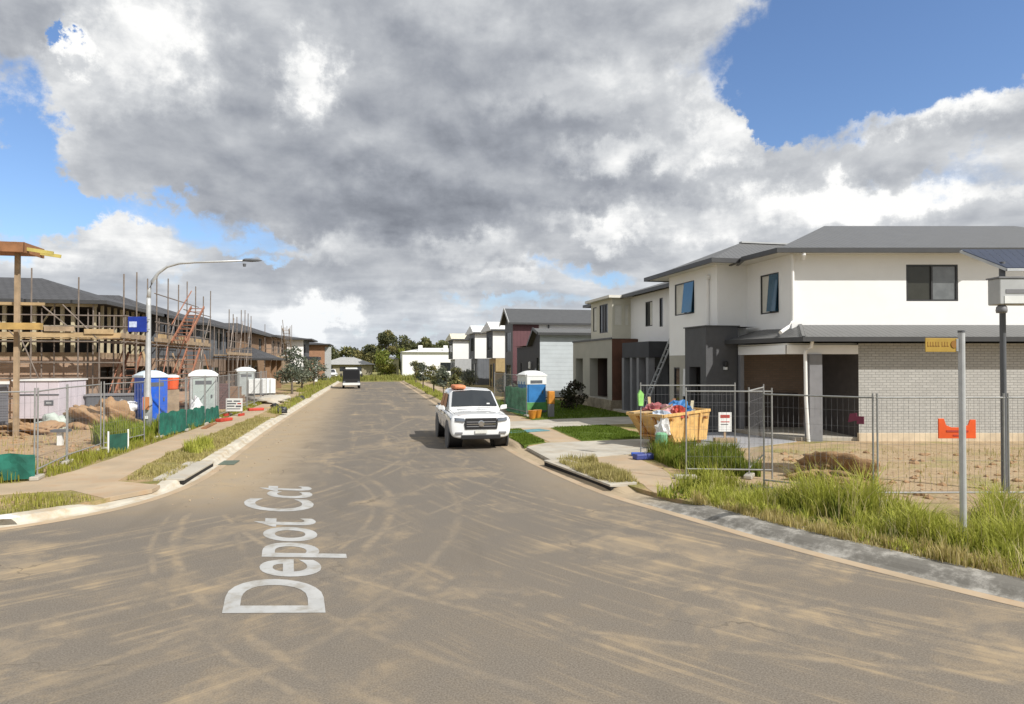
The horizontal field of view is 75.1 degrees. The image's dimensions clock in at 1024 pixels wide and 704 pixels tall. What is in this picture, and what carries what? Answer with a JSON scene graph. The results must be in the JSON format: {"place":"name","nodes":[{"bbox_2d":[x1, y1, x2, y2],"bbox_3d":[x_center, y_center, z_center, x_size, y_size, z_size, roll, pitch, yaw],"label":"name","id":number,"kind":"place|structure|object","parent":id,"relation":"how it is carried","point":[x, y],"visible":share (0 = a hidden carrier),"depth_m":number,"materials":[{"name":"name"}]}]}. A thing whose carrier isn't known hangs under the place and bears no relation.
{"place":"outdoors","nodes":[
{"label":"outdoors","id":0,"kind":"place"},
{"bbox_2d":[0,390,287,473],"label":"building lot","id":1,"kind":"structure","parent":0,"point":[59,449],"depth_m":21.02,"materials":[{"name":"soil"}]},
{"bbox_2d":[0,381,9,424],"bbox_3d":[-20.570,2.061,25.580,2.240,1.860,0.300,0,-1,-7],"label":"cabin","id":2,"kind":"object","parent":1,"relation":"on","point":[4,385],"visible":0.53,"depth_m":25.66,"materials":[{"name":"white plastic"}]},
{"bbox_2d":[0,241,61,436],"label":"timber tower","id":3,"kind":"structure","parent":1,"relation":"on","point":[17,250],"depth_m":23.32,"materials":[{"name":"brown wood"}]},
{"bbox_2d":[0,420,65,435],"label":"soil heap","id":4,"kind":"object","parent":1,"relation":"on","point":[8,429],"visible":0.6,"depth_m":23.76,"materials":[{"name":"brown soil"}]},
{"bbox_2d":[11,378,87,422],"bbox_3d":[-19.021,2.068,27.490,1.800,1.900,2.100,0,-1,-5],"label":"site cabin","id":5,"kind":"object","parent":1,"relation":"on","point":[26,401],"visible":0.53,"depth_m":26.55,"materials":[{"name":"white metal"}]},
{"bbox_2d":[0,429,99,459],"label":"soil clods","id":6,"kind":"object","parent":1,"relation":"on","point":[43,441],"visible":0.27,"depth_m":21.32,"materials":[{"name":"brown soil"}]},
{"bbox_2d":[0,268,151,398],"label":"scaffold","id":7,"kind":"object","parent":1,"relation":"on","point":[98,334],"visible":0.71,"depth_m":30.07,"materials":[{"name":"wood"}]},
{"bbox_2d":[59,382,101,464],"bbox_3d":[-11.646,1.857,18.104,0.180,2.030,2.616,0,-1,-14],"label":"fence","id":8,"kind":"object","parent":1,"relation":"on","point":[68,453],"visible":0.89,"depth_m":18.17,"materials":[{"name":"metal"}]},
{"bbox_2d":[0,277,166,418],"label":"house under construction","id":9,"kind":"structure","parent":1,"relation":"on","point":[49,293],"depth_m":31.88,"materials":[{"name":"wood"}]},
{"bbox_2d":[63,396,141,429],"bbox_3d":[-16.114,2.392,26.457,2.924,1.284,2.158,0,-1,-12],"label":"soil heap","id":10,"kind":"object","parent":1,"relation":"on","point":[111,408],"visible":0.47,"depth_m":25.91,"materials":[{"name":"brown soil"}]},
{"bbox_2d":[84,393,133,406],"bbox_3d":[-17.500,2.430,29.133,1.900,1.215,1.130,0,-1,-22],"label":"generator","id":11,"kind":"object","parent":1,"relation":"on","point":[124,396],"visible":0.16,"depth_m":28.71,"materials":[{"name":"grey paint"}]},
{"bbox_2d":[96,379,144,451],"bbox_3d":[-12.004,1.893,20.569,0.180,2.030,2.616,0,-1,-2],"label":"fence","id":12,"kind":"object","parent":1,"relation":"on","point":[104,407],"visible":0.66,"depth_m":20.30,"materials":[{"name":"metal"}]},
{"bbox_2d":[87,413,158,445],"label":"tall weeds","id":13,"kind":"object","parent":1,"relation":"on","point":[122,426],"visible":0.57,"depth_m":21.36,"materials":[{"name":"green plant"}]},
{"bbox_2d":[96,295,194,390],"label":"house under construction","id":14,"kind":"structure","parent":1,"relation":"on","point":[162,351],"depth_m":41.07,"materials":[{"name":"tile"}]},
{"bbox_2d":[132,368,169,421],"bbox_3d":[-14.980,1.846,27.647,1.060,2.350,1.050,-1,-1,38],"label":"portable toilet","id":15,"kind":"object","parent":1,"relation":"on","point":[156,375],"visible":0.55,"depth_m":27.35,"materials":[{"name":"blue plastic"}]},
{"bbox_2d":[151,379,165,419],"bbox_3d":[-14.587,1.961,27.336,0.062,1.710,0.741,-1,-1,38],"label":"door","id":16,"kind":"structure","parent":15,"relation":"in","point":[154,382],"depth_m":27.37,"materials":[{"name":"blue plastic"}]},
{"bbox_2d":[133,277,210,390],"bbox_3d":[-19.385,-0.523,39.582,2.080,7.433,12.710,0,-1,-12],"label":"scaffold","id":17,"kind":"object","parent":1,"relation":"on","point":[168,339],"visible":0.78,"depth_m":37.75,"materials":[{"name":"metal"}]},
{"bbox_2d":[167,375,178,412],"bbox_3d":[-14.857,2.017,29.107,0.580,2.050,0.580,1,-1,-32],"label":"orange bin","id":18,"kind":"object","parent":1,"relation":"on","point":[171,398],"visible":0.63,"depth_m":28.90,"materials":[{"name":"plastic"}]},
{"bbox_2d":[151,305,235,389],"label":"house under construction","id":19,"kind":"structure","parent":1,"relation":"on","point":[199,326],"depth_m":50.75,"materials":[{"name":"tile"}]},
{"bbox_2d":[142,258,261,425],"bbox_3d":[-11.059,-0.191,23.838,4.174,6.312,0.403,0,-1,-2],"label":"street lamp","id":20,"kind":"object","parent":1,"relation":"on","point":[148,406],"visible":0.94,"depth_m":23.76,"materials":[{"name":"grey metal"}]},
{"bbox_2d":[128,317,149,331],"bbox_3d":[-13.231,-0.978,23.589,0.723,0.540,0.132,0,-1,-10],"label":"blue sign","id":21,"kind":"object","parent":20,"relation":"attached to","point":[137,324],"visible":1,"depth_m":23.57,"materials":[{"name":"metal"}]},
{"bbox_2d":[212,309,251,385],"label":"scaffold","id":22,"kind":"object","parent":1,"relation":"on","point":[235,354],"visible":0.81,"depth_m":51.06,"materials":[{"name":"metal"}]},
{"bbox_2d":[226,323,286,383],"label":"house under construction","id":23,"kind":"structure","parent":1,"relation":"on","point":[268,342],"depth_m":74.68,"materials":[{"name":"tile"}]},
{"bbox_2d":[248,378,275,395],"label":"pallets","id":24,"kind":"object","parent":1,"relation":"on","point":[271,386],"visible":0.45,"depth_m":44.80,"materials":[{"name":"white plastic"}]},
{"bbox_2d":[0,391,303,500],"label":"footpath","id":25,"kind":"structure","parent":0,"point":[101,479],"depth_m":15.27,"materials":[{"name":"concrete"}]},
{"bbox_2d":[29,384,67,480],"bbox_3d":[-10.916,1.824,15.795,0.180,2.030,2.616,0,-1,-21],"label":"fence","id":26,"kind":"object","parent":25,"relation":"on","point":[37,477],"visible":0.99,"depth_m":15.52,"materials":[{"name":"grey metal"}]},
{"bbox_2d":[273,345,307,393],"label":"street tree","id":27,"kind":"object","parent":25,"relation":"on","point":[290,372],"visible":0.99,"depth_m":53.80,"materials":[{"name":"green plant"}]},
{"bbox_2d":[0,381,339,514],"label":"verge","id":28,"kind":"structure","parent":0,"point":[99,500],"depth_m":14.69,"materials":[{"name":"green plant"}]},
{"bbox_2d":[0,388,35,480],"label":"fence","id":29,"kind":"object","parent":28,"relation":"on","point":[22,466],"visible":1,"depth_m":14.54,"materials":[{"name":"grey paint"}]},
{"bbox_2d":[0,490,94,513],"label":"verge grass","id":30,"kind":"structure","parent":28,"relation":"on","point":[59,500],"depth_m":12.32,"materials":[{"name":"green plant"}]},
{"bbox_2d":[107,429,128,451],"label":"fence","id":31,"kind":"object","parent":28,"relation":"on","point":[117,441],"visible":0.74,"depth_m":19.29,"materials":[{"name":"green fabric"}]},
{"bbox_2d":[0,400,263,482],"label":"grass","id":32,"kind":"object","parent":28,"relation":"on","point":[77,457],"visible":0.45,"depth_m":17.88,"materials":[{"name":"green plant"}]},
{"bbox_2d":[156,377,186,438],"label":"fence","id":33,"kind":"object","parent":28,"relation":"on","point":[171,421],"visible":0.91,"depth_m":23.73,"materials":[{"name":"green fabric"}]},
{"bbox_2d":[184,376,205,430],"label":"fence","id":34,"kind":"object","parent":28,"relation":"on","point":[196,415],"visible":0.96,"depth_m":26.18,"materials":[{"name":"grey paint"}]},
{"bbox_2d":[181,433,215,453],"bbox_3d":[-9.241,2.675,19.636,0.944,0.499,2.733,0,-1,-26],"label":"weed tuft","id":35,"kind":"object","parent":28,"relation":"on","point":[198,442],"visible":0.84,"depth_m":19.55,"materials":[{"name":"green plant"}]},
{"bbox_2d":[128,415,273,480],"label":"verge grass","id":36,"kind":"structure","parent":28,"relation":"on","point":[240,429],"depth_m":18.37,"materials":[{"name":"green plant"}]},
{"bbox_2d":[188,367,218,408],"bbox_3d":[-14.047,1.884,30.300,1.220,2.350,1.230,0,-1,-26],"label":"portable toilet","id":37,"kind":"object","parent":28,"relation":"on","point":[211,373],"visible":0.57,"depth_m":29.81,"materials":[{"name":"grey plastic"}]},
{"bbox_2d":[193,377,213,408],"bbox_3d":[-13.789,1.997,29.775,0.874,1.710,0.062,0,-1,-26],"label":"door","id":38,"kind":"structure","parent":37,"relation":"in","point":[200,387],"depth_m":29.82,"materials":[{"name":"grey plastic"}]},
{"bbox_2d":[204,375,218,424],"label":"fence","id":39,"kind":"object","parent":28,"relation":"on","point":[211,413],"visible":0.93,"depth_m":28.61,"materials":[{"name":"grey paint"}]},
{"bbox_2d":[191,316,285,387],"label":"house under construction","id":40,"kind":"structure","parent":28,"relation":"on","point":[259,356],"depth_m":61.43,"materials":[{"name":"tile"}]},
{"bbox_2d":[231,320,291,383],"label":"scaffold","id":41,"kind":"object","parent":28,"relation":"on","point":[284,348],"visible":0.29,"depth_m":74.76,"materials":[{"name":"metal"}]},
{"bbox_2d":[243,394,290,403],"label":"rubble pile","id":42,"kind":"object","parent":28,"relation":"on","point":[272,399],"visible":0.63,"depth_m":41.97,"materials":[{"name":"concrete"}]},
{"bbox_2d":[277,335,320,381],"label":"white townhouse","id":43,"kind":"structure","parent":28,"relation":"on","point":[302,343],"depth_m":84.89,"materials":[{"name":"grey paint"}]},
{"bbox_2d":[267,379,336,414],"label":"verge grass","id":44,"kind":"structure","parent":28,"relation":"on","point":[311,389],"depth_m":52.75,"materials":[{"name":"green plant"}]},
{"bbox_2d":[331,357,374,374],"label":"long building","id":45,"kind":"structure","parent":0,"point":[339,365],"depth_m":127.80,"materials":[{"name":"metal"}]},
{"bbox_2d":[306,369,434,381],"bbox_3d":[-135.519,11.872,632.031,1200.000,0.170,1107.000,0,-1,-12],"label":"field","id":46,"kind":"structure","parent":0,"point":[374,373],"depth_m":92.97,"materials":[{"name":"green plant"}]},
{"bbox_2d":[309,342,333,378],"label":"brick townhouse","id":47,"kind":"structure","parent":46,"relation":"on","point":[322,351],"depth_m":97.86,"materials":[{"name":"brown brick"}]},
{"bbox_2d":[350,344,379,367],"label":"bushy tree","id":48,"kind":"object","parent":46,"relation":"on","point":[367,352],"visible":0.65,"depth_m":136.18,"materials":[{"name":"green plant"}]},
{"bbox_2d":[373,348,396,375],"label":"bushy tree","id":49,"kind":"object","parent":46,"relation":"on","point":[384,367],"visible":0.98,"depth_m":117.16,"materials":[{"name":"green plant"}]},
{"bbox_2d":[376,329,397,374],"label":"gum tree","id":50,"kind":"object","parent":46,"relation":"on","point":[387,339],"visible":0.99,"depth_m":125.16,"materials":[{"name":"green plant"}]},
{"bbox_2d":[445,334,470,379],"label":"townhouse","id":51,"kind":"structure","parent":46,"relation":"on","point":[458,350],"depth_m":93.20,"materials":[{"name":"grey paint"}]},
{"bbox_2d":[399,345,450,375],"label":"white house","id":52,"kind":"structure","parent":0,"point":[436,357],"depth_m":115.66,"materials":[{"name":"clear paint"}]},
{"bbox_2d":[420,382,576,441],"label":"footpath","id":53,"kind":"structure","parent":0,"point":[551,435],"depth_m":24.55,"materials":[{"name":"concrete"}]},
{"bbox_2d":[0,382,1023,703],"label":"road","id":54,"kind":"structure","parent":0,"point":[476,572],"depth_m":7.61,"materials":[{"name":"grey asphalt"}]},
{"bbox_2d":[0,381,338,527],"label":"kerb","id":55,"kind":"structure","parent":54,"relation":"on","point":[220,455],"depth_m":13.63,"materials":[{"name":"grey concrete"}]},
{"bbox_2d":[153,460,239,484],"bbox_3d":[-7.843,2.895,16.512,1.010,0.170,3.721,0,-1,-2],"label":"drain inlet","id":56,"kind":"object","parent":55,"relation":"on","point":[189,472],"visible":0.87,"depth_m":15.88,"materials":[{"name":"concrete"}]},
{"bbox_2d":[0,382,340,530],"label":"gutter","id":57,"kind":"object","parent":54,"relation":"on","point":[232,457],"visible":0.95,"depth_m":14.38,"materials":[{"name":"concrete"}]},
{"bbox_2d":[222,486,346,612],"bbox_3d":[-3.713,2.905,11.018,1.509,0.001,8.148,0,-1,-20],"label":"road lettering","id":58,"kind":"object","parent":54,"relation":"on","point":[232,602],"visible":1,"depth_m":8.97,"materials":[{"name":"paint"}]},
{"bbox_2d":[340,368,362,387],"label":"bus","id":59,"kind":"object","parent":54,"relation":"on","point":[351,376],"visible":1,"depth_m":67.66,"materials":[{"name":"black glass"}]},
{"bbox_2d":[435,387,509,447],"bbox_3d":[-1.515,2.197,23.354,2.340,1.925,5.363,0,-1,-12],"label":"pickup truck","id":60,"kind":"object","parent":54,"relation":"on","point":[466,413],"visible":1,"depth_m":21.44,"materials":[{"name":"white paint"}]},
{"bbox_2d":[400,382,1023,607],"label":"gutter","id":61,"kind":"object","parent":54,"relation":"on","point":[908,577],"visible":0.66,"depth_m":9.87,"materials":[{"name":"concrete"}]},
{"bbox_2d":[401,381,1023,601],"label":"kerb","id":62,"kind":"structure","parent":54,"relation":"on","point":[994,584],"depth_m":9.55,"materials":[{"name":"grey concrete"}]},
{"bbox_2d":[544,459,636,490],"bbox_3d":[1.750,2.881,15.867,0.645,0.162,3.728,0,-1,-19],"label":"drain inlet","id":63,"kind":"object","parent":62,"relation":"on","point":[555,464],"visible":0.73,"depth_m":15.26,"materials":[{"name":"concrete"}]},
{"bbox_2d":[0,0,1023,356],"label":"sky","id":64,"kind":"structure","parent":0,"point":[414,169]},
{"bbox_2d":[511,429,545,447],"bbox_3d":[0.305,2.991,23.293,1.020,0.094,5.097,0,-1,-12],"label":"lawn kerbside","id":65,"kind":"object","parent":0,"point":[525,446],"visible":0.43,"depth_m":21.21,"materials":[{"name":"green plant"}]},
{"bbox_2d":[509,428,543,444],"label":"lawn grass","id":66,"kind":"structure","parent":65,"relation":"on","point":[522,438],"depth_m":22.57,"materials":[{"name":"green plant"}]},
{"bbox_2d":[496,399,628,419],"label":"lawn front","id":67,"kind":"structure","parent":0,"point":[562,416],"depth_m":32.24,"materials":[{"name":"green plant"}]},
{"bbox_2d":[505,374,528,416],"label":"fence","id":68,"kind":"object","parent":67,"relation":"on","point":[516,399],"visible":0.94,"depth_m":33.15,"materials":[{"name":"green fabric"}]},
{"bbox_2d":[516,369,546,411],"bbox_3d":[1.025,1.996,34.553,1.220,2.250,1.230,0,-1,-22],"label":"portable toilet","id":69,"kind":"object","parent":67,"relation":"on","point":[536,390],"visible":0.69,"depth_m":34.04,"materials":[{"name":"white plastic"}]},
{"bbox_2d":[528,380,543,401],"bbox_3d":[1.244,2.108,34.009,0.874,1.610,0.062,0,-1,-22],"label":"door","id":70,"kind":"structure","parent":69,"relation":"in","point":[535,388],"depth_m":34.01,"materials":[{"name":"blue plastic"}]},
{"bbox_2d":[559,387,577,408],"bbox_3d":[3.050,2.551,36.130,1.060,1.387,1.111,0,-1,0],"label":"shrub","id":71,"kind":"object","parent":67,"relation":"on","point":[568,400],"visible":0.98,"depth_m":35.88,"materials":[{"name":"green plant"}]},
{"bbox_2d":[510,417,632,427],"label":"driveway","id":72,"kind":"structure","parent":0,"point":[549,423],"depth_m":28.57,"materials":[{"name":"concrete"}]},
{"bbox_2d":[527,439,651,459],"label":"driveway","id":73,"kind":"structure","parent":0,"point":[556,450],"depth_m":20.02,"materials":[{"name":"concrete"}]},
{"bbox_2d":[555,424,641,439],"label":"lawn grass","id":74,"kind":"structure","parent":0,"point":[618,433],"depth_m":24.45,"materials":[{"name":"green plant"}]},
{"bbox_2d":[417,380,1023,578],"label":"verge","id":75,"kind":"structure","parent":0,"point":[640,488],"depth_m":16.04,"materials":[{"name":"green plant"}]},
{"bbox_2d":[465,326,488,384],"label":"townhouse","id":76,"kind":"structure","parent":75,"relation":"on","point":[480,364],"depth_m":75.03,"materials":[{"name":"grey paint"}]},
{"bbox_2d":[481,322,504,387],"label":"townhouse","id":77,"kind":"structure","parent":75,"relation":"on","point":[495,342],"depth_m":65.29,"materials":[{"name":"grey paint"}]},
{"bbox_2d":[499,308,590,386],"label":"townhouse","id":78,"kind":"structure","parent":75,"relation":"on","point":[519,324],"depth_m":58.90,"materials":[{"name":"grey paint"}]},
{"bbox_2d":[517,327,590,396],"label":"townhouse","id":79,"kind":"structure","parent":75,"relation":"on","point":[548,352],"depth_m":48.25,"materials":[{"name":"grey paint"}]},
{"bbox_2d":[557,453,638,483],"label":"straw grass","id":80,"kind":"structure","parent":75,"relation":"on","point":[592,465],"depth_m":15.37,"materials":[{"name":"plant"}]},
{"bbox_2d":[572,295,637,409],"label":"townhouse","id":81,"kind":"structure","parent":75,"relation":"on","point":[597,364],"depth_m":37.92,"materials":[{"name":"grey paint"}]},
{"bbox_2d":[597,455,681,492],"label":"footpath","id":82,"kind":"structure","parent":75,"relation":"on","point":[646,474],"depth_m":15.84,"materials":[{"name":"concrete"}]},
{"bbox_2d":[631,383,735,455],"bbox_3d":[4.756,1.863,18.474,2.892,2.030,0.180,0,-1,0],"label":"fence","id":83,"kind":"object","parent":75,"relation":"on","point":[708,394],"visible":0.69,"depth_m":18.47,"materials":[{"name":"silver metal"}]},
{"bbox_2d":[583,282,857,412],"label":"townhouse","id":84,"kind":"structure","parent":75,"relation":"on","point":[641,357],"depth_m":33.65,"materials":[{"name":"white paint"}]},
{"bbox_2d":[674,388,772,478],"bbox_3d":[4.692,1.810,14.798,2.141,2.030,0.180,0,-1,5],"label":"fence","id":85,"kind":"object","parent":75,"relation":"on","point":[712,402],"visible":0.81,"depth_m":14.79,"materials":[{"name":"silver metal"}]},
{"bbox_2d":[751,390,873,490],"bbox_3d":[5.762,1.782,12.916,2.264,2.030,0.180,-1,-1,40],"label":"fence","id":86,"kind":"object","parent":75,"relation":"on","point":[831,409],"visible":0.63,"depth_m":12.84,"materials":[{"name":"grey metal"}]},
{"bbox_2d":[644,226,1023,441],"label":"corner house","id":87,"kind":"structure","parent":75,"relation":"on","point":[806,314],"depth_m":23.24,"materials":[{"name":"paint"}]},
{"bbox_2d":[675,280,693,315],"bbox_3d":[7.376,-2.274,28.361,0.070,1.362,1.792,0,-1,-12],"label":"window","id":88,"kind":"structure","parent":87,"relation":"in","point":[679,287],"depth_m":28.90,"materials":[{"name":"blue glass"}]},
{"bbox_2d":[761,272,778,313],"bbox_3d":[9.517,-2.145,24.523,0.070,1.452,1.132,0,-1,-12],"label":"window","id":89,"kind":"structure","parent":87,"relation":"in","point":[765,278],"depth_m":24.84,"materials":[{"name":"blue glass"}]},
{"bbox_2d":[906,265,957,300],"bbox_3d":[14.655,-2.413,23.287,1.802,1.272,0.070,0,-1,0],"label":"window","id":90,"kind":"structure","parent":87,"relation":"in","point":[923,282],"depth_m":23.29,"materials":[{"name":"black glass"}]},
{"bbox_2d":[654,453,1023,577],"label":"long grass","id":91,"kind":"structure","parent":75,"relation":"on","point":[937,521],"depth_m":10.99,"materials":[{"name":"green plant"}]},
{"bbox_2d":[691,488,1023,579],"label":"straw fringe","id":92,"kind":"object","parent":75,"relation":"on","point":[822,527],"visible":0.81,"depth_m":9.57,"materials":[{"name":"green plant"}]},
{"bbox_2d":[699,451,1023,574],"bbox_3d":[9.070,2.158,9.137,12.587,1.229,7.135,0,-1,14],"label":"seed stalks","id":93,"kind":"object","parent":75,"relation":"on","point":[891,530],"visible":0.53,"depth_m":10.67,"materials":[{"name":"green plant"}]},
{"bbox_2d":[925,330,966,537],"bbox_3d":[6.224,1.288,9.539,0.638,3.200,0.094,0,-1,-12],"label":"street sign","id":94,"kind":"object","parent":75,"relation":"on","point":[945,344],"visible":0.98,"depth_m":9.57,"materials":[{"name":"silver metal"}]},
{"bbox_2d":[671,432,796,447],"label":"paved forecourt","id":95,"kind":"structure","parent":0,"point":[742,439],"depth_m":22.30,"materials":[{"name":"grey concrete"}]},
{"bbox_2d":[626,408,710,443],"bbox_3d":[5.003,2.364,21.182,2.288,1.107,1.678,1,-1,-36],"label":"skip","id":96,"kind":"object","parent":95,"relation":"on","point":[699,417],"visible":0.6,"depth_m":20.81,"materials":[{"name":"orange paint"}]},
{"bbox_2d":[713,412,736,442],"bbox_3d":[6.853,2.431,21.430,0.700,0.980,0.240,0,-1,0],"label":"site notice","id":97,"kind":"object","parent":95,"relation":"on","point":[724,421],"visible":0.98,"depth_m":21.42,"materials":[{"name":"white plastic"}]},
{"bbox_2d":[731,441,1023,515],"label":"building lot","id":98,"kind":"structure","parent":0,"point":[944,458],"depth_m":17.10,"materials":[{"name":"soil"}]},
{"bbox_2d":[645,434,762,476],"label":"weeds","id":99,"kind":"object","parent":98,"relation":"on","point":[670,453],"visible":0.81,"depth_m":16.37,"materials":[{"name":"green plant"}]},
{"bbox_2d":[743,384,763,479],"bbox_3d":[5.861,1.827,15.992,0.180,2.030,2.782,0,-1,28],"label":"fence","id":100,"kind":"object","parent":98,"relation":"on","point":[749,475],"visible":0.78,"depth_m":15.46,"materials":[{"name":"grey metal"}]},
{"bbox_2d":[785,451,880,479],"bbox_3d":[7.215,2.522,15.023,1.954,0.692,1.884,-1,-1,31],"label":"soil heap","id":101,"kind":"object","parent":98,"relation":"on","point":[819,457],"visible":0.56,"depth_m":14.55,"materials":[{"name":"brown soil"}]},
{"bbox_2d":[745,447,1023,490],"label":"lot weeds","id":102,"kind":"object","parent":98,"relation":"on","point":[968,450],"visible":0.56,"depth_m":16.95,"materials":[{"name":"green plant"}]},
{"bbox_2d":[754,450,1022,499],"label":"soil clods","id":103,"kind":"object","parent":98,"relation":"on","point":[914,461],"visible":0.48,"depth_m":15.78,"materials":[{"name":"brown soil"}]},
{"bbox_2d":[876,393,1005,501],"bbox_3d":[7.717,1.772,12.173,2.607,2.030,0.180,0,-1,-1],"label":"fence","id":104,"kind":"object","parent":98,"relation":"on","point":[930,411],"visible":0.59,"depth_m":12.17,"materials":[{"name":"silver metal"}]},
{"bbox_2d":[938,418,975,437],"bbox_3d":[8.059,1.385,12.067,0.680,0.360,0.031,0,-1,-1],"label":"safety plate","id":105,"kind":"object","parent":104,"relation":"attached to","point":[945,430],"visible":0.95,"depth_m":12.06,"materials":[{"name":"orange plastic"}]},
{"bbox_2d":[960,249,1023,490],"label":"solar pole","id":106,"kind":"object","parent":98,"relation":"on","point":[1004,291],"visible":0.94,"depth_m":13.49,"materials":[{"name":"grey metal"}]},
{"bbox_2d":[997,393,1023,503],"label":"fence","id":107,"kind":"object","parent":98,"relation":"on","point":[1008,445],"visible":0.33,"depth_m":12.18,"materials":[{"name":"grey metal"}]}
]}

